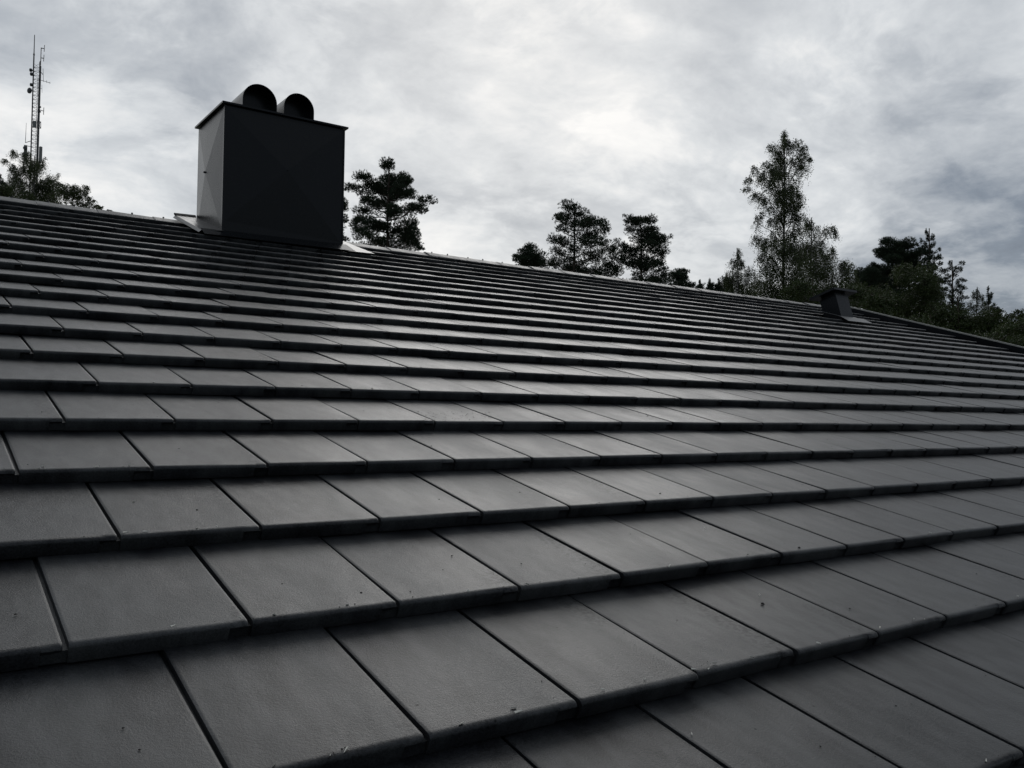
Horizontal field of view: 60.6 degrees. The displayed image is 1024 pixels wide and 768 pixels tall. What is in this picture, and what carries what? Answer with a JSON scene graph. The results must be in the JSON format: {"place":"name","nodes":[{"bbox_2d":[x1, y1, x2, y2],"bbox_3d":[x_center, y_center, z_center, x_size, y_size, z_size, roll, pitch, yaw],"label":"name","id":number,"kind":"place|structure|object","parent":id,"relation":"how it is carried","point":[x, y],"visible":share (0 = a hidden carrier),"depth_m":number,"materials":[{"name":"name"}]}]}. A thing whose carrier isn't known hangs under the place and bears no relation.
{"place":"outdoors","nodes":[
{"label":"outdoors","id":0,"kind":"place"},
{"bbox_2d":[0,0,1023,322],"label":"sky","id":1,"kind":"structure","parent":0,"point":[909,114],"materials":[{"name":"grey"}]},
{"bbox_2d":[696,279,704,288],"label":"spruce tree","id":2,"kind":"object","parent":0,"point":[700,285],"visible":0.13,"depth_m":94.86,"materials":[{"name":"green plant"}]},
{"bbox_2d":[705,277,715,290],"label":"spruce tree","id":3,"kind":"object","parent":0,"point":[710,285],"visible":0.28,"depth_m":94.49,"materials":[{"name":"green plant"}]},
{"label":"ground","id":4,"kind":"structure","parent":0,"visible":0},
{"bbox_2d":[0,174,12,195],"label":"spruce tree","id":5,"kind":"object","parent":4,"relation":"on","point":[2,181],"visible":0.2,"depth_m":59.66,"materials":[{"name":"green plant"}]},
{"bbox_2d":[0,184,25,198],"bbox_3d":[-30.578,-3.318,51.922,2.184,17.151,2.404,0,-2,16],"label":"leafy bush","id":6,"kind":"object","parent":4,"relation":"on","point":[5,191],"visible":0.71,"depth_m":51.89,"materials":[{"name":"green plant"}]},
{"bbox_2d":[0,149,64,202],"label":"birch tree","id":7,"kind":"object","parent":4,"relation":"on","point":[32,169],"visible":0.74,"depth_m":54.74,"materials":[{"name":"green plant"}]},
{"bbox_2d":[23,35,49,190],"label":"radio mast","id":8,"kind":"object","parent":4,"relation":"on","point":[38,149],"visible":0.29,"depth_m":99.97,"materials":[{"name":"metal"}]},
{"bbox_2d":[46,183,99,208],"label":"leafy tree","id":9,"kind":"object","parent":4,"relation":"on","point":[65,192],"visible":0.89,"depth_m":49.59,"materials":[{"name":"green plant"}]},
{"bbox_2d":[343,197,349,241],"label":"pine tree","id":10,"kind":"object","parent":4,"relation":"on","point":[345,220],"visible":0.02,"depth_m":48.22,"materials":[{"name":"green plant"}]},
{"bbox_2d":[344,157,438,250],"bbox_3d":[-6.542,-3.145,44.821,4.840,16.866,4.116,1,-2,-22],"label":"pine tree","id":11,"kind":"object","parent":4,"relation":"on","point":[392,188],"visible":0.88,"depth_m":44.47,"materials":[{"name":"green plant"}]},
{"bbox_2d":[0,196,1023,767],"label":"house","id":12,"kind":"structure","parent":4,"relation":"on","point":[312,476],"depth_m":2.39,"materials":[{"name":"tile"}]},
{"bbox_2d":[173,84,373,255],"bbox_3d":[-2.422,-2.058,8.962,1.736,1.683,1.101,2,-2,-35],"label":"chimney","id":13,"kind":"object","parent":12,"relation":"on","point":[270,170],"visible":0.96,"depth_m":8.60,"materials":[{"name":"metal"}]},
{"bbox_2d":[4,269,1018,765],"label":"seed litter","id":14,"kind":"object","parent":12,"relation":"on","point":[526,583],"visible":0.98,"depth_m":1.80,"materials":[{"name":"brown plant"}]},
{"bbox_2d":[14,246,1022,756],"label":"dirt specks","id":15,"kind":"object","parent":12,"relation":"on","point":[488,510],"visible":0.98,"depth_m":2.52,"materials":[{"name":"brown soil"}]},
{"bbox_2d":[809,287,872,323],"bbox_3d":[4.746,-1.057,12.640,0.635,0.605,0.611,2,-2,-35],"label":"roof vent","id":16,"kind":"object","parent":12,"relation":"on","point":[834,302],"visible":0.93,"depth_m":12.54,"materials":[{"name":"metal"}]},
{"bbox_2d":[511,242,550,268],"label":"pine tree","id":17,"kind":"object","parent":4,"relation":"on","point":[530,256],"visible":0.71,"depth_m":57.20,"materials":[{"name":"green plant"}]},
{"bbox_2d":[546,198,625,277],"bbox_3d":[4.122,-2.439,50.014,5.098,16.068,5.058,2,-2,-35],"label":"pine tree","id":18,"kind":"object","parent":4,"relation":"on","point":[589,223],"visible":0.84,"depth_m":49.58,"materials":[{"name":"green plant"}]},
{"bbox_2d":[616,213,674,284],"bbox_3d":[7.669,-2.094,50.006,3.466,15.485,3.480,2,-2,-35],"label":"pine tree","id":19,"kind":"object","parent":4,"relation":"on","point":[651,238],"visible":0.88,"depth_m":49.72,"materials":[{"name":"green plant"}]},
{"bbox_2d":[668,268,696,287],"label":"pine tree","id":20,"kind":"object","parent":4,"relation":"on","point":[680,276],"visible":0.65,"depth_m":57.49,"materials":[{"name":"green plant"}]},
{"bbox_2d":[715,278,724,291],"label":"spruce tree","id":21,"kind":"object","parent":4,"relation":"on","point":[718,287],"visible":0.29,"depth_m":94.57,"materials":[{"name":"green plant"}]},
{"bbox_2d":[721,272,734,292],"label":"spruce tree","id":22,"kind":"object","parent":4,"relation":"on","point":[727,286],"visible":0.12,"depth_m":94.54,"materials":[{"name":"green plant"}]},
{"bbox_2d":[720,248,762,295],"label":"tree","id":23,"kind":"object","parent":4,"relation":"on","point":[736,279],"visible":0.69,"depth_m":45.99,"materials":[{"name":"green plant"}]},
{"bbox_2d":[740,130,824,299],"bbox_3d":[12.297,-3.110,40.000,3.701,16.906,4.663,2,-2,-35],"label":"birch tree","id":24,"kind":"object","parent":4,"relation":"on","point":[783,196],"visible":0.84,"depth_m":39.45,"materials":[{"name":"green plant"}]},
{"bbox_2d":[775,276,878,306],"bbox_3d":[13.373,0.300,38.255,4.411,9.991,4.378,1,-2,4],"label":"leafy bush","id":25,"kind":"object","parent":4,"relation":"on","point":[796,291],"visible":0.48,"depth_m":37.04,"materials":[{"name":"green plant"}]},
{"bbox_2d":[793,217,864,307],"bbox_3d":[14.695,-1.307,42.095,3.961,13.508,5.349,1,-2,-1],"label":"birch tree","id":26,"kind":"object","parent":4,"relation":"on","point":[823,270],"visible":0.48,"depth_m":41.54,"materials":[{"name":"green plant"}]},
{"bbox_2d":[860,289,902,315],"bbox_3d":[15.010,0.707,35.824,1.764,9.044,3.264,0,-2,28],"label":"leafy bush","id":27,"kind":"object","parent":4,"relation":"on","point":[876,303],"visible":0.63,"depth_m":35.03,"materials":[{"name":"green plant"}]},
{"bbox_2d":[844,236,926,315],"bbox_3d":[22.078,-1.407,52.404,6.268,14.592,5.398,2,-2,-35],"label":"pine tree","id":28,"kind":"object","parent":4,"relation":"on","point":[893,253],"visible":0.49,"depth_m":51.08,"materials":[{"name":"green plant"}]},
{"bbox_2d":[858,259,952,324],"bbox_3d":[19.874,-0.355,44.397,4.646,11.881,5.878,-1,-2,35],"label":"leafy tree","id":29,"kind":"object","parent":4,"relation":"on","point":[926,288],"visible":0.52,"depth_m":42.90,"materials":[{"name":"green plant"}]},
{"bbox_2d":[913,227,949,308],"bbox_3d":[22.006,-1.311,46.084,1.936,13.956,2.445,2,-2,-35],"label":"young pine tree","id":30,"kind":"object","parent":4,"relation":"on","point":[928,252],"visible":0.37,"depth_m":45.90,"materials":[{"name":"green plant"}]},
{"bbox_2d":[944,260,968,310],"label":"young pine tree","id":31,"kind":"object","parent":4,"relation":"on","point":[953,270],"visible":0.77,"depth_m":43.94,"materials":[{"name":"green plant"}]},
{"bbox_2d":[892,310,1023,345],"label":"leafy bush","id":32,"kind":"object","parent":4,"relation":"on","point":[1017,327],"visible":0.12,"depth_m":33.08,"materials":[{"name":"green plant"}]},
{"bbox_2d":[925,293,991,336],"bbox_3d":[20.261,0.587,40.112,3.077,9.704,2.954,0,-2,18],"label":"leafy bush","id":33,"kind":"object","parent":4,"relation":"on","point":[953,318],"visible":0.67,"depth_m":40.09,"materials":[{"name":"green plant"}]},
{"bbox_2d":[965,287,990,333],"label":"birch tree","id":34,"kind":"object","parent":4,"relation":"on","point":[974,306],"visible":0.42,"depth_m":43.94,"materials":[{"name":"green plant"}]},
{"bbox_2d":[981,286,996,313],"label":"young pine tree","id":35,"kind":"object","parent":4,"relation":"on","point":[989,298],"visible":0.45,"depth_m":43.86,"materials":[{"name":"green plant"}]},
{"bbox_2d":[963,302,1023,341],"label":"leafy bush","id":36,"kind":"object","parent":4,"relation":"on","point":[991,320],"visible":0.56,"depth_m":39.53,"materials":[{"name":"green plant"}]},
{"bbox_2d":[1007,308,1023,346],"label":"leafy tree","id":37,"kind":"object","parent":4,"relation":"on","point":[1017,312],"visible":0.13,"depth_m":41.94,"materials":[{"name":"green plant"}]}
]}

